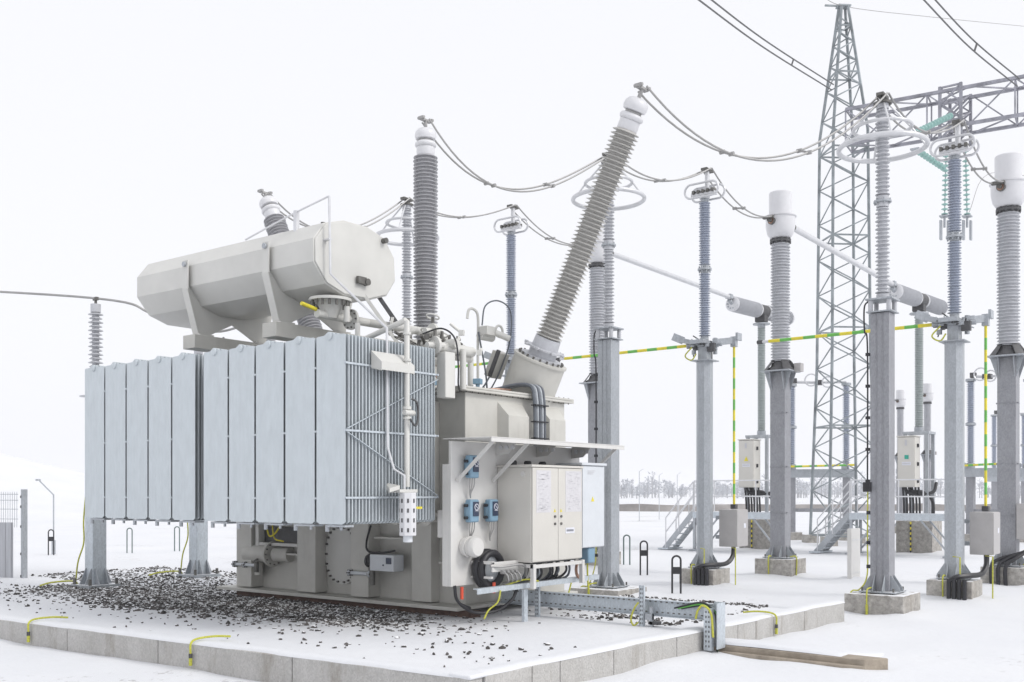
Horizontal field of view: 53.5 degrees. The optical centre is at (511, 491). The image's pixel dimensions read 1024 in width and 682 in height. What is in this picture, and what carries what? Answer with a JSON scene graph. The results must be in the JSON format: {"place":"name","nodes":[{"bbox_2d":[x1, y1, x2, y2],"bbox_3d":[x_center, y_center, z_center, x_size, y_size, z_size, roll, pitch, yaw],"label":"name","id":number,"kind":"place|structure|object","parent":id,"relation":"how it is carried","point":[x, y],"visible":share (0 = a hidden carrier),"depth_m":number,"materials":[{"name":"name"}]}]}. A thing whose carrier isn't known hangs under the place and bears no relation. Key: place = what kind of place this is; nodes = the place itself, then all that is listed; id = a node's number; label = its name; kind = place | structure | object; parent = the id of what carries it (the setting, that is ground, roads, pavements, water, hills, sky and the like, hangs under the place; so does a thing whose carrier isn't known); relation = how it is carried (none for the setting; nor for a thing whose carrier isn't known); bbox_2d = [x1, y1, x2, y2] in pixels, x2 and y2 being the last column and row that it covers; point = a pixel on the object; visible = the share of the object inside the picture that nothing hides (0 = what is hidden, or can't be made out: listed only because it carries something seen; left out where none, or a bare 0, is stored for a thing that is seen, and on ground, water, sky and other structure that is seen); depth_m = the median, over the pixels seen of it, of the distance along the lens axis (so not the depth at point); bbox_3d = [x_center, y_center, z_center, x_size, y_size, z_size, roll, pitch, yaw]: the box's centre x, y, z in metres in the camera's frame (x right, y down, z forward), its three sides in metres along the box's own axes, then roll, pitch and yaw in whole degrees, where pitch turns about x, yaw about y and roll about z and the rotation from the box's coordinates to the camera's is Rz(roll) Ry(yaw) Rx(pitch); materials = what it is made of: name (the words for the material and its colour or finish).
{"place":"outdoors","nodes":[
{"label":"outdoors","id":0,"kind":"place"},
{"bbox_2d":[0,454,236,524],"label":"hill","id":1,"kind":"structure","parent":0,"point":[66,487],"depth_m":76.76,"materials":[{"name":"white snow"}]},
{"bbox_2d":[0,560,783,669],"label":"pit ground","id":2,"kind":"structure","parent":0,"point":[532,635],"depth_m":13.00,"materials":[{"name":"stone"}]},
{"bbox_2d":[40,297,120,589],"bbox_3d":[-7.889,-0.885,18.534,1.118,5.330,0.943,0,0,37],"label":"post arrester","id":3,"kind":"object","parent":2,"relation":"on","point":[95,574],"visible":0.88,"depth_m":18.43,"materials":[{"name":"metal"}]},
{"bbox_2d":[0,291,234,332],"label":"overhead wire","id":4,"kind":"object","parent":3,"relation":"attached to","point":[104,299],"visible":0.47,"depth_m":18.53,"materials":[{"name":"metal"}]},
{"bbox_2d":[149,351,219,577],"bbox_3d":[-6.727,-0.660,20.844,1.118,4.880,0.943,0,0,37],"label":"post arrester","id":5,"kind":"object","parent":2,"relation":"on","point":[198,566],"visible":0.27,"depth_m":20.74,"materials":[{"name":"metal"}]},
{"bbox_2d":[85,82,650,617],"bbox_3d":[-2.683,-2.308,15.844,8.664,8.216,5.294,0,0,37],"label":"power transformer","id":6,"kind":"object","parent":2,"relation":"on","point":[311,458],"visible":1,"depth_m":14.28,"materials":[{"name":"metal"}]},
{"bbox_2d":[0,565,767,666],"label":"gravel","id":7,"kind":"structure","parent":2,"relation":"on","point":[129,595],"depth_m":15.49,"materials":[{"name":"grey gravel"}]},
{"bbox_2d":[473,574,598,621],"bbox_3d":[0.393,1.454,13.998,0.151,0.572,2.850,0,0,37],"label":"earthing rail","id":8,"kind":"object","parent":2,"relation":"on","point":[511,586],"visible":0.77,"depth_m":13.60,"materials":[{"name":"grey metal"}]},
{"bbox_2d":[0,493,1023,681],"bbox_3d":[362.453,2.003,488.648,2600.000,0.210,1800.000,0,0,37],"label":"ground","id":9,"kind":"structure","parent":0,"point":[945,639],"depth_m":17.85,"materials":[{"name":"white snow"}]},
{"bbox_2d":[0,489,27,577],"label":"fence","id":10,"kind":"object","parent":9,"relation":"on","point":[6,549],"visible":0.91,"depth_m":20.50,"materials":[{"name":"metal"}]},
{"bbox_2d":[35,479,55,553],"bbox_3d":[-14.965,0.895,32.551,0.648,2.610,0.162,0,0,3],"label":"lamp pole","id":11,"kind":"object","parent":9,"relation":"on","point":[39,480],"visible":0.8,"depth_m":32.54,"materials":[{"name":"grey metal"}]},
{"bbox_2d":[48,529,53,554],"bbox_3d":[-14.568,1.640,32.076,0.210,0.920,0.040,0,0,0],"label":"hoop marker","id":12,"kind":"object","parent":9,"relation":"on","point":[50,538],"visible":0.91,"depth_m":32.06,"materials":[{"name":"black metal"}]},
{"bbox_2d":[126,528,132,552],"bbox_3d":[-12.614,1.640,33.478,0.210,0.920,0.040,0,0,0],"label":"hoop marker","id":13,"kind":"object","parent":9,"relation":"on","point":[127,540],"visible":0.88,"depth_m":33.47,"materials":[{"name":"grey metal"}]},
{"bbox_2d":[174,526,179,550],"bbox_3d":[-11.521,1.640,34.908,0.210,0.920,0.040,0,0,0],"label":"hoop marker","id":14,"kind":"object","parent":9,"relation":"on","point":[174,538],"visible":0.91,"depth_m":34.89,"materials":[{"name":"grey metal"}]},
{"bbox_2d":[0,614,481,681],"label":"retaining wall","id":15,"kind":"structure","parent":9,"relation":"on","point":[254,662],"depth_m":11.28,"materials":[{"name":"concrete"}]},
{"bbox_2d":[27,616,67,641],"bbox_3d":[-6.160,1.808,13.463,0.044,0.310,0.560,0,0,37],"label":"earth lead","id":16,"kind":"object","parent":15,"relation":"attached to","point":[28,635],"visible":1,"depth_m":13.33,"materials":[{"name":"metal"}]},
{"bbox_2d":[189,635,230,665],"bbox_3d":[-3.475,1.808,11.674,0.044,0.310,0.560,0,0,37],"label":"earth lead","id":17,"kind":"object","parent":15,"relation":"attached to","point":[190,650],"visible":1,"depth_m":11.52,"materials":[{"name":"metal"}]},
{"bbox_2d":[376,196,439,341],"bbox_3d":[-2.385,-2.225,23.001,1.484,8.850,1.484,0,0,37],"label":"surge arrester","id":18,"kind":"object","parent":9,"relation":"on","point":[406,244],"visible":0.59,"depth_m":22.93,"materials":[{"name":"ceramic"}]},
{"bbox_2d":[261,192,410,226],"bbox_3d":[-3.626,-6.009,21.503,0.303,1.298,3.913,0,0,40],"label":"twin conductor","id":19,"kind":"object","parent":18,"relation":"attached to","point":[302,224],"visible":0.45,"depth_m":22.14,"materials":[{"name":"metal"}]},
{"bbox_2d":[408,197,515,218],"bbox_3d":[-1.180,-6.652,23.779,2.887,0.565,0.318,0,0,-34],"label":"twin conductor","id":20,"kind":"object","parent":18,"relation":"attached to","point":[452,216],"visible":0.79,"depth_m":23.74,"materials":[{"name":"metal"}]},
{"bbox_2d":[455,204,528,379],"bbox_3d":[-1.296,-2.357,25.775,4.509,9.115,1.130,0,0,37],"label":"disconnector","id":21,"kind":"object","parent":9,"relation":"on","point":[511,226],"visible":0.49,"depth_m":24.52,"materials":[{"name":"metal"}]},
{"bbox_2d":[574,220,620,565],"bbox_3d":[2.286,-2.510,27.146,0.965,9.420,1.000,0,0,37],"label":"current transformer","id":22,"kind":"object","parent":9,"relation":"on","point":[596,283],"visible":0.43,"depth_m":27.03,"materials":[{"name":"metal"}]},
{"bbox_2d":[510,205,572,245],"bbox_3d":[0.962,-6.646,25.702,0.301,0.578,2.977,0,0,38],"label":"twin conductor","id":23,"kind":"object","parent":22,"relation":"attached to","point":[554,238],"visible":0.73,"depth_m":25.48,"materials":[{"name":"metal"}]},
{"bbox_2d":[570,153,646,595],"bbox_3d":[1.903,-2.225,19.999,1.484,8.850,1.484,0,0,37],"label":"surge arrester","id":24,"kind":"object","parent":9,"relation":"on","point":[609,581],"visible":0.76,"depth_m":19.89,"materials":[{"name":"metal"}]},
{"bbox_2d":[422,118,603,192],"bbox_3d":[0.209,-6.049,18.706,4.282,1.221,0.316,0,0,-37],"label":"twin conductor","id":25,"kind":"object","parent":24,"relation":"attached to","point":[480,179],"visible":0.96,"depth_m":18.47,"materials":[{"name":"metal"}]},
{"bbox_2d":[625,163,711,182],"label":"twin conductor","id":26,"kind":"object","parent":24,"relation":"attached to","point":[655,180],"visible":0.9,"depth_m":20.84,"materials":[{"name":"metal"}]},
{"bbox_2d":[498,569,724,652],"bbox_3d":[1.167,1.541,13.544,3.512,0.941,0.279,0,0,37],"label":"cable tray","id":27,"kind":"object","parent":9,"relation":"on","point":[712,615],"visible":0.97,"depth_m":13.15,"materials":[{"name":"metal"}]},
{"bbox_2d":[623,534,630,564],"bbox_3d":[3.176,1.640,28.102,0.210,0.920,0.040,0,0,0],"label":"hoop marker","id":28,"kind":"object","parent":9,"relation":"on","point":[629,549],"visible":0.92,"depth_m":28.09,"materials":[{"name":"grey metal"}]},
{"bbox_2d":[639,469,642,520],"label":"fence pole","id":29,"kind":"object","parent":9,"relation":"on","point":[639,494],"visible":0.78,"depth_m":69.97,"materials":[{"name":"grey metal"}]},
{"bbox_2d":[640,540,647,574],"bbox_3d":[3.209,1.640,24.704,0.210,0.920,0.040,0,0,0],"label":"hoop marker","id":30,"kind":"object","parent":9,"relation":"on","point":[643,552],"visible":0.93,"depth_m":24.68,"materials":[{"name":"black metal"}]},
{"bbox_2d":[449,600,844,681],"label":"retaining wall","id":31,"kind":"structure","parent":9,"relation":"on","point":[598,661],"depth_m":11.52,"materials":[{"name":"concrete"}]},
{"bbox_2d":[743,610,777,633],"bbox_3d":[3.459,1.808,14.131,0.504,0.310,0.042,0,0,35],"label":"earth lead","id":32,"kind":"object","parent":31,"relation":"attached to","point":[776,626],"visible":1,"depth_m":14.02,"materials":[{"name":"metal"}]},
{"bbox_2d":[556,167,747,585],"bbox_3d":[2.902,-2.357,22.944,4.617,9.115,1.369,0,0,37],"label":"disconnector","id":33,"kind":"object","parent":9,"relation":"on","point":[704,568],"visible":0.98,"depth_m":21.71,"materials":[{"name":"metal"}]},
{"bbox_2d":[659,474,660,519],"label":"fence pole","id":34,"kind":"object","parent":9,"relation":"on","point":[659,496],"visible":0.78,"depth_m":73.98,"materials":[{"name":"grey metal"}]},
{"bbox_2d":[671,555,681,593],"bbox_3d":[3.282,1.680,20.255,0.210,0.840,0.040,0,0,0],"label":"hoop marker","id":35,"kind":"object","parent":9,"relation":"on","point":[676,570],"visible":0.91,"depth_m":20.24,"materials":[{"name":"black metal"}]},
{"bbox_2d":[677,472,680,513],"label":"fence pole","id":36,"kind":"object","parent":9,"relation":"on","point":[677,492],"visible":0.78,"depth_m":77.98,"materials":[{"name":"grey metal"}]},
{"bbox_2d":[658,480,769,550],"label":"service platform","id":37,"kind":"structure","parent":9,"relation":"on","point":[755,515],"depth_m":35.12,"materials":[{"name":"metal"}]},
{"bbox_2d":[725,294,794,548],"bbox_3d":[8.717,-2.220,35.605,1.179,8.840,4.249,0,0,37],"label":"circuit breaker","id":38,"kind":"object","parent":9,"relation":"on","point":[749,458],"visible":0.69,"depth_m":35.18,"materials":[{"name":"metal"}]},
{"bbox_2d":[612,252,731,298],"bbox_3d":[4.967,-6.506,30.800,0.180,0.234,8.346,0,0,35],"label":"busbar tube","id":39,"kind":"object","parent":38,"relation":"attached to","point":[660,271],"visible":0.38,"depth_m":30.06,"materials":[{"name":"metal"}]},
{"bbox_2d":[755,190,805,576],"bbox_3d":[6.475,-2.510,24.460,0.965,9.420,1.000,0,0,37],"label":"current transformer","id":40,"kind":"object","parent":9,"relation":"on","point":[780,557],"visible":0.98,"depth_m":24.33,"materials":[{"name":"metal"}]},
{"bbox_2d":[704,168,771,218],"bbox_3d":[5.138,-6.646,22.962,0.310,0.578,3.076,0,0,37],"label":"twin conductor","id":41,"kind":"object","parent":40,"relation":"attached to","point":[743,208],"visible":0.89,"depth_m":22.88,"materials":[{"name":"metal"}]},
{"bbox_2d":[714,638,887,669],"bbox_3d":[3.681,2.104,12.763,2.375,0.486,1.802,0,0,37],"label":"cable trench","id":42,"kind":"object","parent":9,"relation":"on","point":[839,657],"visible":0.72,"depth_m":12.13,"materials":[{"name":"beige concrete"}]},
{"bbox_2d":[619,469,1020,498],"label":"distant wood","id":43,"kind":"object","parent":9,"relation":"on","point":[625,491],"visible":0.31,"depth_m":329.90,"materials":[{"name":"grey plant"}]},
{"bbox_2d":[791,373,854,540],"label":"distant disconnector","id":44,"kind":"object","parent":9,"relation":"on","point":[805,473],"visible":0.67,"depth_m":42.60,"materials":[{"name":"metal"}]},
{"bbox_2d":[802,4,870,545],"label":"lattice tower","id":45,"kind":"structure","parent":9,"relation":"on","point":[811,537],"depth_m":39.49,"materials":[{"name":"metal"}]},
{"bbox_2d":[698,0,833,90],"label":"overhead line","id":46,"kind":"object","parent":45,"relation":"attached to","point":[727,21],"visible":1,"depth_m":31.99,"materials":[{"name":"metal"}]},
{"bbox_2d":[828,0,1019,25],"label":"overhead line","id":47,"kind":"object","parent":45,"relation":"attached to","point":[924,16],"visible":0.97,"depth_m":45.22,"materials":[{"name":"metal"}]},
{"bbox_2d":[845,74,1023,153],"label":"gantry beam","id":48,"kind":"structure","parent":45,"relation":"attached to","point":[1006,89],"depth_m":37.02,"materials":[{"name":"metal"}]},
{"bbox_2d":[910,147,945,170],"bbox_3d":[14.619,-11.700,35.674,1.930,0.535,0.368,0,0,-37],"label":"glass insulator string","id":49,"kind":"object","parent":48,"relation":"attached to","point":[924,155],"visible":0.81,"depth_m":35.67,"materials":[{"name":"teal glass"}]},
{"bbox_2d":[915,113,952,131],"bbox_3d":[14.710,-12.931,35.685,2.214,1.136,0.386,0,0,-32],"label":"glass insulator string","id":50,"kind":"object","parent":48,"relation":"attached to","point":[937,121],"visible":0.84,"depth_m":35.71,"materials":[{"name":"teal glass"}]},
{"bbox_2d":[939,145,949,239],"bbox_3d":[15.603,-10.809,36.596,0.314,3.455,0.360,0,0,37],"label":"glass insulator string","id":51,"kind":"object","parent":48,"relation":"hanging from","point":[944,216],"visible":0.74,"depth_m":36.55,"materials":[{"name":"teal glass"}]},
{"bbox_2d":[938,82,971,145],"bbox_3d":[16.250,-13.739,37.200,0.820,1.923,1.500,0,0,37],"label":"gantry post frame","id":52,"kind":"object","parent":48,"relation":"attached to","point":[959,104],"visible":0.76,"depth_m":36.78,"materials":[{"name":"metal"}]},
{"bbox_2d":[962,151,972,240],"bbox_3d":[16.406,-10.809,36.604,0.314,3.455,0.360,0,0,37],"label":"glass insulator string","id":53,"kind":"object","parent":48,"relation":"hanging from","point":[966,215],"visible":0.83,"depth_m":36.56,"materials":[{"name":"glass"}]},
{"bbox_2d":[969,172,1023,211],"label":"overhead line","id":54,"kind":"object","parent":53,"relation":"attached to","point":[976,190],"visible":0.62,"depth_m":39.40,"materials":[{"name":"metal"}]},
{"bbox_2d":[923,0,1019,86],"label":"overhead line","id":55,"kind":"object","parent":48,"relation":"attached to","point":[962,29],"visible":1,"depth_m":30.89,"materials":[{"name":"metal"}]},
{"bbox_2d":[847,528,859,578],"bbox_3d":[7.836,1.470,23.256,0.110,1.260,0.600,0,0,37],"label":"post","id":56,"kind":"object","parent":9,"relation":"on","point":[853,552],"visible":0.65,"depth_m":23.10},
{"bbox_2d":[809,479,943,557],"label":"service platform","id":57,"kind":"structure","parent":9,"relation":"on","point":[837,531],"depth_m":32.93,"materials":[{"name":"metal"}]},
{"bbox_2d":[757,119,999,599],"bbox_3d":[7.054,-2.357,20.159,4.617,9.115,1.369,0,0,37],"label":"disconnector","id":58,"kind":"object","parent":9,"relation":"on","point":[953,579],"visible":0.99,"depth_m":18.93,"materials":[{"name":"metal"}]},
{"bbox_2d":[836,91,929,614],"bbox_3d":[6.206,-2.225,17.000,1.484,8.850,1.484,0,0,37],"label":"surge arrester","id":59,"kind":"object","parent":9,"relation":"on","point":[882,591],"visible":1,"depth_m":16.90,"materials":[{"name":"metal"}]},
{"bbox_2d":[638,85,887,161],"bbox_3d":[4.055,-5.876,15.913,4.842,1.563,0.322,0,0,-27],"label":"twin conductor","id":60,"kind":"object","parent":59,"relation":"attached to","point":[732,153],"visible":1,"depth_m":15.77,"materials":[{"name":"metal"}]},
{"bbox_2d":[875,92,964,134],"bbox_3d":[7.272,-6.616,17.991,2.931,0.637,0.310,0,0,-44],"label":"twin conductor","id":61,"kind":"object","parent":59,"relation":"attached to","point":[916,127],"visible":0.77,"depth_m":17.82,"materials":[{"name":"metal"}]},
{"bbox_2d":[895,390,905,532],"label":"current transformer","id":62,"kind":"object","parent":9,"relation":"on","point":[900,401],"visible":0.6,"depth_m":49.86,"materials":[{"name":"metal"}]},
{"bbox_2d":[887,281,948,552],"bbox_3d":[13.420,-2.220,33.507,1.179,8.840,4.249,0,0,37],"label":"circuit breaker","id":63,"kind":"object","parent":9,"relation":"on","point":[914,536],"visible":0.91,"depth_m":33.15,"materials":[{"name":"metal"}]},
{"bbox_2d":[794,225,893,286],"bbox_3d":[9.413,-6.506,28.408,0.180,0.234,9.124,0,0,36],"label":"busbar tube","id":64,"kind":"object","parent":63,"relation":"attached to","point":[824,245],"visible":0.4,"depth_m":27.40,"materials":[{"name":"metal"}]},
{"bbox_2d":[920,383,936,512],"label":"current transformer","id":65,"kind":"object","parent":9,"relation":"on","point":[928,395],"visible":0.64,"depth_m":46.87,"materials":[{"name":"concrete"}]},
{"bbox_2d":[965,367,996,540],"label":"distant disconnector","id":66,"kind":"object","parent":9,"relation":"on","point":[972,472],"visible":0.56,"depth_m":40.87,"materials":[{"name":"metal"}]},
{"bbox_2d":[980,152,1023,585],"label":"current transformer","id":67,"kind":"object","parent":9,"relation":"on","point":[1006,356],"visible":0.95,"depth_m":21.64,"materials":[{"name":"metal"}]},
{"bbox_2d":[951,121,1003,183],"bbox_3d":[9.308,-6.656,20.227,0.300,0.559,3.173,0,0,37],"label":"twin conductor","id":68,"kind":"object","parent":67,"relation":"attached to","point":[974,169],"visible":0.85,"depth_m":20.14,"materials":[{"name":"metal"}]},
{"bbox_2d":[983,410,1023,508],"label":"distant disconnector","id":69,"kind":"object","parent":9,"relation":"on","point":[993,481],"visible":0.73,"depth_m":59.87,"materials":[{"name":"metal"}]},
{"bbox_2d":[1020,379,1023,541],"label":"distant disconnector","id":70,"kind":"object","parent":9,"relation":"on","point":[1021,475],"visible":0.34,"depth_m":40.90,"materials":[{"name":"metal"}]},
{"bbox_2d":[0,0,1023,492],"label":"sky","id":71,"kind":"structure","parent":0,"point":[135,134],"materials":[{"name":"white"}]},
{"bbox_2d":[619,502,990,511],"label":"embankment","id":72,"kind":"structure","parent":0,"point":[644,506],"depth_m":106.56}
]}

